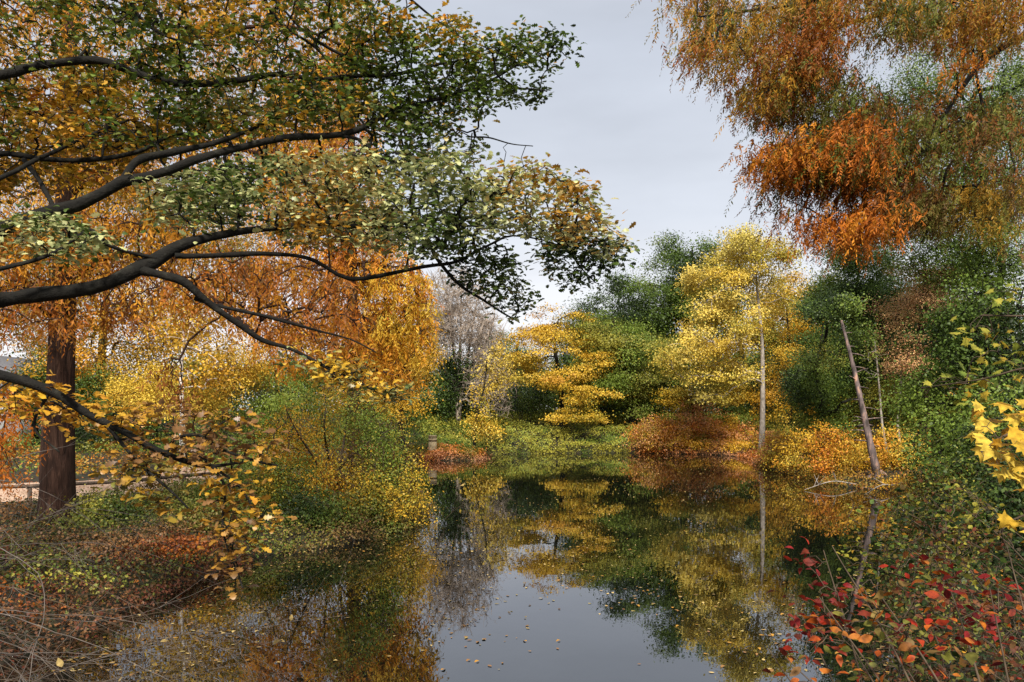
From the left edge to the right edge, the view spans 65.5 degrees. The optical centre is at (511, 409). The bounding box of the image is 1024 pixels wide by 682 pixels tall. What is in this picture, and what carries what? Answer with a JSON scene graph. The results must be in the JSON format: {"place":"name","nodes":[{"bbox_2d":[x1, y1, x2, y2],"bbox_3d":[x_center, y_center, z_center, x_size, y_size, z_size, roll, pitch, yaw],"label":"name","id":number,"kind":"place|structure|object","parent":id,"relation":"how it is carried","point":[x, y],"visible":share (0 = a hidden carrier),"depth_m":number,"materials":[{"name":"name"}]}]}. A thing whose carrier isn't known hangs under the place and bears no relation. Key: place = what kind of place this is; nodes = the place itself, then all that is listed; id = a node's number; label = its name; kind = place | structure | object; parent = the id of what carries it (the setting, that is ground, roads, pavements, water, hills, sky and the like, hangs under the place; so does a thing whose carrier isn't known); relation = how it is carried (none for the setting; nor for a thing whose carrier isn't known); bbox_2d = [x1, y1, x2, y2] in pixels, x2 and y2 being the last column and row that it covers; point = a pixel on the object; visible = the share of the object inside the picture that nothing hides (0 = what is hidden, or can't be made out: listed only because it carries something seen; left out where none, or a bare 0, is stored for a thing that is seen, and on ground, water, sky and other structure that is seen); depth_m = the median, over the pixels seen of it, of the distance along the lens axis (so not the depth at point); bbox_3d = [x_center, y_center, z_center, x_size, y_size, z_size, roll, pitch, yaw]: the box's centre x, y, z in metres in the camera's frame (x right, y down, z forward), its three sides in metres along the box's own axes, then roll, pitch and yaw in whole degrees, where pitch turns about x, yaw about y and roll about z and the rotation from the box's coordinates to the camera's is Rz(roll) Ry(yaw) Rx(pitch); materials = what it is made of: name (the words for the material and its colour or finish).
{"place":"outdoors","nodes":[
{"label":"outdoors","id":0,"kind":"place"},
{"bbox_2d":[0,445,305,501],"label":"path","id":1,"kind":"structure","parent":0,"point":[87,488],"depth_m":21.04,"materials":[{"name":"gravel"}]},
{"bbox_2d":[0,453,934,681],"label":"water","id":2,"kind":"structure","parent":0,"point":[743,533],"depth_m":13.18,"materials":[{"name":"liquid"}]},
{"bbox_2d":[54,453,906,673],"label":"floating leaves","id":3,"kind":"object","parent":2,"relation":"on","point":[556,558],"visible":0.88,"depth_m":16.64,"materials":[{"name":"yellow plant"}]},
{"bbox_2d":[0,411,1023,681],"bbox_3d":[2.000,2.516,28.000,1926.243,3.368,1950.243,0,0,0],"label":"ground","id":4,"kind":"structure","parent":0,"point":[182,573],"depth_m":16.52,"materials":[{"name":"soil"}]},
{"bbox_2d":[0,356,86,440],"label":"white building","id":5,"kind":"structure","parent":4,"relation":"on","point":[4,362],"depth_m":54.18,"materials":[{"name":"white"}]},
{"bbox_2d":[0,153,119,481],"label":"slim tree","id":6,"kind":"object","parent":4,"relation":"on","point":[79,222],"visible":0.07,"depth_m":21.90,"materials":[{"name":"brown plant"}]},
{"bbox_2d":[1,342,145,449],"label":"dark tree","id":7,"kind":"object","parent":4,"relation":"on","point":[78,434],"visible":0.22,"depth_m":41.51,"materials":[{"name":"green plant"}]},
{"bbox_2d":[1,442,188,478],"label":"undergrowth","id":8,"kind":"object","parent":4,"relation":"on","point":[79,455],"visible":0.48,"depth_m":30.76,"materials":[{"name":"green plant"}]},
{"bbox_2d":[25,481,169,526],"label":"bush","id":9,"kind":"object","parent":4,"relation":"on","point":[123,507],"visible":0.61,"depth_m":16.34,"materials":[{"name":"green plant"}]},
{"bbox_2d":[0,472,229,504],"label":"rail fence","id":10,"kind":"object","parent":4,"relation":"on","point":[29,494],"visible":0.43,"depth_m":19.02,"materials":[{"name":"brown wood"}]},
{"bbox_2d":[0,518,236,641],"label":"undergrowth","id":11,"kind":"object","parent":4,"relation":"on","point":[56,574],"visible":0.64,"depth_m":12.69,"materials":[{"name":"brown plant"}]},
{"bbox_2d":[0,124,286,442],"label":"maple tree","id":12,"kind":"object","parent":4,"relation":"on","point":[101,356],"visible":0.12,"depth_m":44.16,"materials":[{"name":"yellow plant"}]},
{"bbox_2d":[0,60,296,601],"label":"oak tree","id":13,"kind":"object","parent":4,"relation":"on","point":[45,392],"visible":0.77,"depth_m":5.40,"materials":[{"name":"yellow plant"}]},
{"bbox_2d":[0,534,301,674],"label":"bank plants","id":14,"kind":"object","parent":4,"relation":"on","point":[162,587],"visible":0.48,"depth_m":11.66,"materials":[{"name":"brown plant"}]},
{"bbox_2d":[4,360,301,445],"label":"tree","id":15,"kind":"object","parent":4,"relation":"on","point":[81,381],"visible":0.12,"depth_m":40.85,"materials":[{"name":"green plant"}]},
{"bbox_2d":[0,413,339,681],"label":"bare shrub","id":16,"kind":"object","parent":4,"relation":"on","point":[94,543],"visible":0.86,"depth_m":6.35,"materials":[{"name":"brown plant"}]},
{"bbox_2d":[0,420,347,681],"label":"bare shrub","id":17,"kind":"object","parent":4,"relation":"on","point":[59,662],"visible":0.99,"depth_m":4.61,"materials":[{"name":"brown plant"}]},
{"bbox_2d":[2,428,346,479],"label":"undergrowth","id":18,"kind":"object","parent":4,"relation":"on","point":[161,445],"visible":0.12,"depth_m":38.72,"materials":[{"name":"green plant"}]},
{"bbox_2d":[114,528,240,564],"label":"fern","id":19,"kind":"object","parent":4,"relation":"on","point":[194,543],"visible":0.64,"depth_m":14.47,"materials":[{"name":"orange plant"}]},
{"bbox_2d":[85,330,287,457],"bbox_3d":[-13.433,-0.521,33.197,8.174,6.023,6.983,0,0,20],"label":"maple tree","id":20,"kind":"object","parent":4,"relation":"on","point":[127,387],"visible":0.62,"depth_m":32.48,"materials":[{"name":"yellow plant"}]},
{"bbox_2d":[136,473,238,514],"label":"bush","id":21,"kind":"object","parent":4,"relation":"on","point":[193,491],"visible":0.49,"depth_m":18.42,"materials":[{"name":"green plant"}]},
{"bbox_2d":[125,248,252,453],"bbox_3d":[-12.194,-1.867,30.265,5.048,8.495,6.110,0,0,-32],"label":"birch tree","id":22,"kind":"object","parent":4,"relation":"on","point":[208,360],"visible":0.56,"depth_m":29.84,"materials":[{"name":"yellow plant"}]},
{"bbox_2d":[0,0,394,524],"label":"cypress tree","id":23,"kind":"object","parent":4,"relation":"on","point":[63,323],"visible":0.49,"depth_m":14.81,"materials":[{"name":"brown plant"}]},
{"bbox_2d":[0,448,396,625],"bbox_3d":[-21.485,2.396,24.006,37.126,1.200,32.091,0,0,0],"label":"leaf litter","id":24,"kind":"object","parent":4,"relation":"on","point":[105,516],"visible":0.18,"depth_m":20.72,"materials":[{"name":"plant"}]},
{"bbox_2d":[148,487,267,535],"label":"bush","id":25,"kind":"object","parent":4,"relation":"on","point":[209,511],"visible":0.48,"depth_m":16.58,"materials":[{"name":"green plant"}]},
{"bbox_2d":[155,405,264,468],"bbox_3d":[-11.444,1.115,29.985,4.398,2.784,4.873,0,0,0],"label":"bush","id":26,"kind":"object","parent":4,"relation":"on","point":[221,431],"visible":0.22,"depth_m":30.02,"materials":[{"name":"yellow plant"}]},
{"bbox_2d":[0,468,431,613],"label":"undergrowth","id":27,"kind":"object","parent":4,"relation":"on","point":[28,514],"visible":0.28,"depth_m":14.40,"materials":[{"name":"green plant"}]},
{"bbox_2d":[0,429,477,681],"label":"bare shrub","id":28,"kind":"object","parent":4,"relation":"on","point":[138,636],"visible":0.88,"depth_m":5.92,"materials":[{"name":"brown plant"}]},
{"bbox_2d":[184,452,309,514],"bbox_3d":[-6.440,1.800,19.596,3.157,1.704,3.112,0,0,0],"label":"bush","id":29,"kind":"object","parent":4,"relation":"on","point":[243,476],"visible":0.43,"depth_m":19.24,"materials":[{"name":"green plant"}]},
{"bbox_2d":[212,427,337,487],"bbox_3d":[-7.071,1.502,24.368,3.755,2.202,4.187,0,0,0],"label":"bush","id":30,"kind":"object","parent":4,"relation":"on","point":[307,470],"visible":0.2,"depth_m":24.30,"materials":[{"name":"green plant"}]},
{"bbox_2d":[218,345,346,454],"bbox_3d":[-9.886,-0.071,36.061,5.772,5.647,9.496,0,0,0],"label":"green tree","id":31,"kind":"object","parent":4,"relation":"on","point":[266,405],"visible":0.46,"depth_m":33.91,"materials":[{"name":"green plant"}]},
{"bbox_2d":[263,471,375,534],"bbox_3d":[-4.498,2.159,18.378,2.633,1.545,2.624,0,0,0],"label":"bush","id":32,"kind":"object","parent":4,"relation":"on","point":[320,509],"visible":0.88,"depth_m":18.05,"materials":[{"name":"green plant"}]},
{"bbox_2d":[0,0,643,412],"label":"oak tree","id":33,"kind":"object","parent":4,"relation":"on","point":[406,112],"visible":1,"depth_m":7.05,"materials":[{"name":"green plant"}]},
{"bbox_2d":[207,480,443,558],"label":"bank plants","id":34,"kind":"object","parent":4,"relation":"on","point":[353,536],"visible":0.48,"depth_m":17.74,"materials":[{"name":"green plant"}]},
{"bbox_2d":[224,356,443,527],"bbox_3d":[-4.438,0.844,20.252,5.454,4.348,3.710,0,0,0],"label":"willow shrub","id":35,"kind":"object","parent":4,"relation":"on","point":[382,451],"visible":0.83,"depth_m":20.06,"materials":[{"name":"green plant"}]},
{"bbox_2d":[228,34,447,479],"bbox_3d":[-6.049,-5.530,27.090,8.174,16.885,6.615,0,0,0],"label":"cypress tree","id":36,"kind":"object","parent":4,"relation":"on","point":[417,304],"visible":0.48,"depth_m":25.62,"materials":[{"name":"brown plant"}]},
{"bbox_2d":[330,472,413,529],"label":"bush","id":37,"kind":"object","parent":4,"relation":"on","point":[375,505],"visible":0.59,"depth_m":19.44,"materials":[{"name":"yellow plant"}]},
{"bbox_2d":[320,309,432,419],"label":"background tree","id":38,"kind":"object","parent":4,"relation":"on","point":[367,390],"depth_m":63.93,"materials":[{"name":"yellow plant"}]},
{"bbox_2d":[286,416,484,451],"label":"ground cover","id":39,"kind":"object","parent":4,"relation":"on","point":[420,438],"visible":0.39,"depth_m":54.34,"materials":[{"name":"green plant"}]},
{"bbox_2d":[319,199,454,463],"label":"gold tree","id":40,"kind":"object","parent":4,"relation":"on","point":[401,407],"visible":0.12,"depth_m":43.54,"materials":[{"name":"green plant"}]},
{"bbox_2d":[345,441,486,459],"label":"ground cover","id":41,"kind":"object","parent":4,"relation":"on","point":[456,449],"visible":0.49,"depth_m":47.49,"materials":[{"name":"green plant"}]},
{"bbox_2d":[343,449,494,460],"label":"bank plants","id":42,"kind":"object","parent":4,"relation":"on","point":[440,457],"visible":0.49,"depth_m":46.69,"materials":[{"name":"green plant"}]},
{"bbox_2d":[428,435,436,452],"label":"stone pillar","id":43,"kind":"structure","parent":4,"relation":"on","point":[432,440],"depth_m":47.39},
{"bbox_2d":[366,350,500,424],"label":"dark tree","id":44,"kind":"object","parent":4,"relation":"on","point":[434,389],"visible":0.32,"depth_m":60.97,"materials":[{"name":"green plant"}]},
{"bbox_2d":[4,334,877,417],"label":"distant woodland","id":45,"kind":"object","parent":4,"relation":"on","point":[288,380],"visible":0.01,"depth_m":89.04,"materials":[{"name":"brown plant"}]},
{"bbox_2d":[425,264,524,423],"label":"bare tree","id":46,"kind":"object","parent":4,"relation":"on","point":[461,379],"visible":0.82,"depth_m":59.62,"materials":[{"name":"grey plant"}]},
{"bbox_2d":[453,334,529,447],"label":"yellow tree","id":47,"kind":"object","parent":4,"relation":"on","point":[485,429],"visible":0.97,"depth_m":50.35,"materials":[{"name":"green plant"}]},
{"bbox_2d":[445,330,543,414],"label":"background tree","id":48,"kind":"object","parent":4,"relation":"on","point":[519,348],"visible":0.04,"depth_m":82.55,"materials":[{"name":"green plant"}]},
{"bbox_2d":[467,341,591,419],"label":"dark tree","id":49,"kind":"object","parent":4,"relation":"on","point":[526,389],"visible":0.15,"depth_m":66.08,"materials":[{"name":"green plant"}]},
{"bbox_2d":[487,302,628,431],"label":"oak tree","id":50,"kind":"object","parent":4,"relation":"on","point":[548,333],"visible":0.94,"depth_m":56.76,"materials":[{"name":"yellow plant"}]},
{"bbox_2d":[481,443,636,454],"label":"bank plants","id":51,"kind":"object","parent":4,"relation":"on","point":[601,448],"visible":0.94,"depth_m":54.17,"materials":[{"name":"green plant"}]},
{"bbox_2d":[508,384,626,425],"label":"sapling thicket","id":52,"kind":"object","parent":4,"relation":"on","point":[532,409],"visible":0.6,"depth_m":61.68,"materials":[{"name":"green plant"}]},
{"bbox_2d":[538,285,636,415],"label":"background tree","id":53,"kind":"object","parent":4,"relation":"on","point":[596,301],"visible":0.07,"depth_m":74.58,"materials":[{"name":"green plant"}]},
{"bbox_2d":[414,410,818,452],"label":"ground cover","id":54,"kind":"object","parent":4,"relation":"on","point":[540,427],"visible":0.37,"depth_m":57.70,"materials":[{"name":"green plant"}]},
{"bbox_2d":[559,307,693,428],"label":"oak tree","id":55,"kind":"object","parent":4,"relation":"on","point":[637,384],"visible":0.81,"depth_m":58.10,"materials":[{"name":"green plant"}]},
{"bbox_2d":[600,277,678,412],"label":"background tree","id":56,"kind":"object","parent":4,"relation":"on","point":[632,311],"visible":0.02,"depth_m":79.00,"materials":[{"name":"green plant"}]},
{"bbox_2d":[616,412,698,453],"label":"shrub","id":57,"kind":"object","parent":4,"relation":"on","point":[658,433],"visible":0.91,"depth_m":54.49,"materials":[{"name":"orange plant"}]},
{"bbox_2d":[586,366,737,418],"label":"dark tree","id":58,"kind":"object","parent":4,"relation":"on","point":[656,385],"visible":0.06,"depth_m":69.06,"materials":[{"name":"green plant"}]},
{"bbox_2d":[583,227,770,416],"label":"oak tree","id":59,"kind":"object","parent":4,"relation":"on","point":[663,317],"visible":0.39,"depth_m":63.96,"materials":[{"name":"green plant"}]},
{"bbox_2d":[663,432,706,451],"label":"shrub","id":60,"kind":"object","parent":4,"relation":"on","point":[683,438],"visible":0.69,"depth_m":53.75,"materials":[{"name":"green plant"}]},
{"bbox_2d":[617,442,763,466],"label":"bank plants","id":61,"kind":"object","parent":4,"relation":"on","point":[737,453],"visible":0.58,"depth_m":52.59,"materials":[{"name":"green plant"}]},
{"bbox_2d":[662,395,731,440],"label":"shrub","id":62,"kind":"object","parent":4,"relation":"on","point":[699,421],"visible":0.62,"depth_m":55.53,"materials":[{"name":"orange plant"}]},
{"bbox_2d":[649,377,758,424],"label":"shrub","id":63,"kind":"object","parent":4,"relation":"on","point":[673,402],"visible":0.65,"depth_m":56.38,"materials":[{"name":"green plant"}]},
{"bbox_2d":[627,421,784,454],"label":"ground cover","id":64,"kind":"object","parent":4,"relation":"on","point":[728,445],"visible":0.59,"depth_m":53.21,"materials":[{"name":"orange plant"}]},
{"bbox_2d":[638,221,811,448],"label":"bright tree","id":65,"kind":"object","parent":4,"relation":"on","point":[743,243],"visible":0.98,"depth_m":49.57,"materials":[{"name":"yellow plant"}]},
{"bbox_2d":[694,414,756,447],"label":"shrub","id":66,"kind":"object","parent":4,"relation":"on","point":[728,430],"visible":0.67,"depth_m":54.47,"materials":[{"name":"orange plant"}]},
{"bbox_2d":[714,401,758,431],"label":"shrub","id":67,"kind":"object","parent":4,"relation":"on","point":[741,414],"visible":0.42,"depth_m":57.73,"materials":[{"name":"green plant"}]},
{"bbox_2d":[689,345,804,419],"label":"dark tree","id":68,"kind":"object","parent":4,"relation":"on","point":[748,388],"visible":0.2,"depth_m":64.91,"materials":[{"name":"green plant"}]},
{"bbox_2d":[733,268,798,419],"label":"background tree","id":69,"kind":"object","parent":4,"relation":"on","point":[765,338],"visible":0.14,"depth_m":72.56,"materials":[{"name":"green plant"}]},
{"bbox_2d":[747,429,818,465],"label":"shrub","id":70,"kind":"object","parent":4,"relation":"on","point":[768,447],"visible":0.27,"depth_m":41.26,"materials":[{"name":"orange plant"}]},
{"bbox_2d":[744,266,831,430],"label":"gold tree","id":71,"kind":"object","parent":4,"relation":"on","point":[788,329],"visible":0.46,"depth_m":57.20,"materials":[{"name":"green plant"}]},
{"bbox_2d":[748,402,867,473],"bbox_3d":[13.552,1.317,37.289,5.204,3.358,4.857,0,0,-43],"label":"shrub","id":72,"kind":"object","parent":4,"relation":"on","point":[789,440],"visible":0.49,"depth_m":36.65,"materials":[{"name":"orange plant"}]},
{"bbox_2d":[759,261,867,417],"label":"background tree","id":73,"kind":"object","parent":4,"relation":"on","point":[810,279],"visible":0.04,"depth_m":65.69,"materials":[{"name":"green plant"}]},
{"bbox_2d":[767,536,863,681],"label":"red shrub","id":74,"kind":"object","parent":4,"relation":"on","point":[809,562],"visible":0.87,"depth_m":4.36,"materials":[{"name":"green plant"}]},
{"bbox_2d":[625,0,1023,277],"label":"cypress tree","id":75,"kind":"object","parent":4,"relation":"on","point":[865,147],"visible":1,"depth_m":8.43,"materials":[{"name":"orange plant"}]},
{"bbox_2d":[782,422,892,477],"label":"shrub","id":76,"kind":"object","parent":4,"relation":"on","point":[843,457],"visible":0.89,"depth_m":33.24,"materials":[{"name":"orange plant"}]},
{"bbox_2d":[805,399,891,456],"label":"shrub","id":77,"kind":"object","parent":4,"relation":"on","point":[854,437],"visible":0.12,"depth_m":38.04,"materials":[{"name":"orange plant"}]},
{"bbox_2d":[764,278,934,454],"bbox_3d":[15.194,-1.311,35.458,7.400,8.071,9.688,0,0,12],"label":"green tree","id":78,"kind":"object","parent":4,"relation":"on","point":[843,306],"visible":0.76,"depth_m":36.30,"materials":[{"name":"green plant"}]},
{"bbox_2d":[754,449,946,511],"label":"bank plants","id":79,"kind":"object","parent":4,"relation":"on","point":[828,478],"visible":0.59,"depth_m":31.16,"materials":[{"name":"yellow plant"}]},
{"bbox_2d":[773,228,941,446],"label":"green tree","id":80,"kind":"object","parent":4,"relation":"on","point":[864,285],"visible":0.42,"depth_m":40.33,"materials":[{"name":"green plant"}]},
{"bbox_2d":[840,320,886,478],"bbox_3d":[13.936,-0.368,31.264,2.072,6.466,1.171,0,0,28],"label":"dead tree","id":81,"kind":"object","parent":4,"relation":"on","point":[871,449],"visible":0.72,"depth_m":31.22,"materials":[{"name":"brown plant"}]},
{"bbox_2d":[844,338,895,456],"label":"sapling","id":82,"kind":"object","parent":4,"relation":"on","point":[876,354],"visible":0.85,"depth_m":35.47,"materials":[{"name":"green plant"}]},
{"bbox_2d":[844,418,933,470],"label":"shrub","id":83,"kind":"object","parent":4,"relation":"on","point":[893,456],"visible":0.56,"depth_m":32.06,"materials":[{"name":"yellow plant"}]},
{"bbox_2d":[755,433,1023,677],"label":"ground cover","id":84,"kind":"object","parent":4,"relation":"on","point":[955,654],"visible":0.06,"depth_m":12.65,"materials":[{"name":"green plant"}]},
{"bbox_2d":[758,289,1023,443],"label":"dark tree","id":85,"kind":"object","parent":4,"relation":"on","point":[935,356],"visible":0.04,"depth_m":45.53,"materials":[{"name":"green plant"}]},
{"bbox_2d":[861,346,920,451],"bbox_3d":[17.295,-0.263,35.520,2.620,5.233,2.653,0,0,-28],"label":"sapling","id":86,"kind":"object","parent":4,"relation":"on","point":[900,372],"visible":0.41,"depth_m":35.46,"materials":[{"name":"green plant"}]},
{"bbox_2d":[762,543,1023,681],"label":"red shrub","id":87,"kind":"object","parent":4,"relation":"on","point":[910,644],"visible":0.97,"depth_m":3.82,"materials":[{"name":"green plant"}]},
{"bbox_2d":[859,263,946,423],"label":"background tree","id":88,"kind":"object","parent":4,"relation":"on","point":[892,279],"visible":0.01,"depth_m":61.57,"materials":[{"name":"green plant"}]},
{"bbox_2d":[856,251,978,457],"bbox_3d":[18.449,-2.554,35.454,5.682,10.074,6.270,0,0,0],"label":"pine tree","id":89,"kind":"object","parent":4,"relation":"on","point":[908,302],"visible":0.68,"depth_m":35.27,"materials":[{"name":"brown plant"}]},
{"bbox_2d":[820,571,1023,681],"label":"bramble","id":90,"kind":"object","parent":4,"relation":"on","point":[1014,647],"visible":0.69,"depth_m":5.35,"materials":[{"name":"green plant"}]},
{"bbox_2d":[831,494,1023,665],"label":"bramble","id":91,"kind":"object","parent":4,"relation":"on","point":[864,564],"visible":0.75,"depth_m":7.51,"materials":[{"name":"green plant"}]},
{"bbox_2d":[851,38,1023,379],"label":"green tree","id":92,"kind":"object","parent":4,"relation":"on","point":[955,248],"visible":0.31,"depth_m":32.58,"materials":[{"name":"green plant"}]},
{"bbox_2d":[855,258,1023,499],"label":"green tree","id":93,"kind":"object","parent":4,"relation":"on","point":[920,402],"visible":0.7,"depth_m":21.28,"materials":[{"name":"green plant"}]},
{"bbox_2d":[858,469,1023,681],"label":"bank plants","id":94,"kind":"object","parent":4,"relation":"on","point":[903,529],"visible":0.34,"depth_m":11.13,"materials":[{"name":"green plant"}]},
{"bbox_2d":[861,470,1023,617],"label":"bramble","id":95,"kind":"object","parent":4,"relation":"on","point":[980,547],"visible":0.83,"depth_m":6.62,"materials":[{"name":"green plant"}]},
{"bbox_2d":[888,388,1005,483],"bbox_3d":[14.568,0.769,25.623,5.341,4.032,4.367,0,0,0],"label":"bush","id":96,"kind":"object","parent":4,"relation":"on","point":[914,474],"visible":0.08,"depth_m":25.69,"materials":[{"name":"green plant"}]},
{"bbox_2d":[890,379,1019,501],"bbox_3d":[13.036,0.840,21.658,4.833,3.712,4.770,0,0,0],"label":"bush","id":97,"kind":"object","parent":4,"relation":"on","point":[932,457],"visible":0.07,"depth_m":21.49,"materials":[{"name":"green plant"}]},
{"bbox_2d":[893,375,1023,529],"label":"bush","id":98,"kind":"object","parent":4,"relation":"on","point":[971,464],"visible":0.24,"depth_m":17.41,"materials":[{"name":"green plant"}]},
{"bbox_2d":[893,254,1023,423],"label":"background tree","id":99,"kind":"object","parent":4,"relation":"on","point":[1012,287],"visible":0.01,"depth_m":54.06,"materials":[{"name":"green plant"}]},
{"bbox_2d":[921,276,1023,542],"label":"maple tree","id":100,"kind":"object","parent":4,"relation":"on","point":[985,451],"visible":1,"depth_m":3.45,"materials":[{"name":"yellow plant"}]},
{"bbox_2d":[926,442,1023,567],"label":"bush","id":101,"kind":"object","parent":4,"relation":"on","point":[1007,490],"visible":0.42,"depth_m":13.15,"materials":[{"name":"green plant"}]},
{"bbox_2d":[948,490,1023,623],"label":"bush","id":102,"kind":"object","parent":4,"relation":"on","point":[1013,556],"visible":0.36,"depth_m":9.90,"materials":[{"name":"green plant"}]},
{"bbox_2d":[0,0,1023,410],"label":"sky","id":103,"kind":"structure","parent":0,"point":[615,117],"materials":[{"name":"grey"}]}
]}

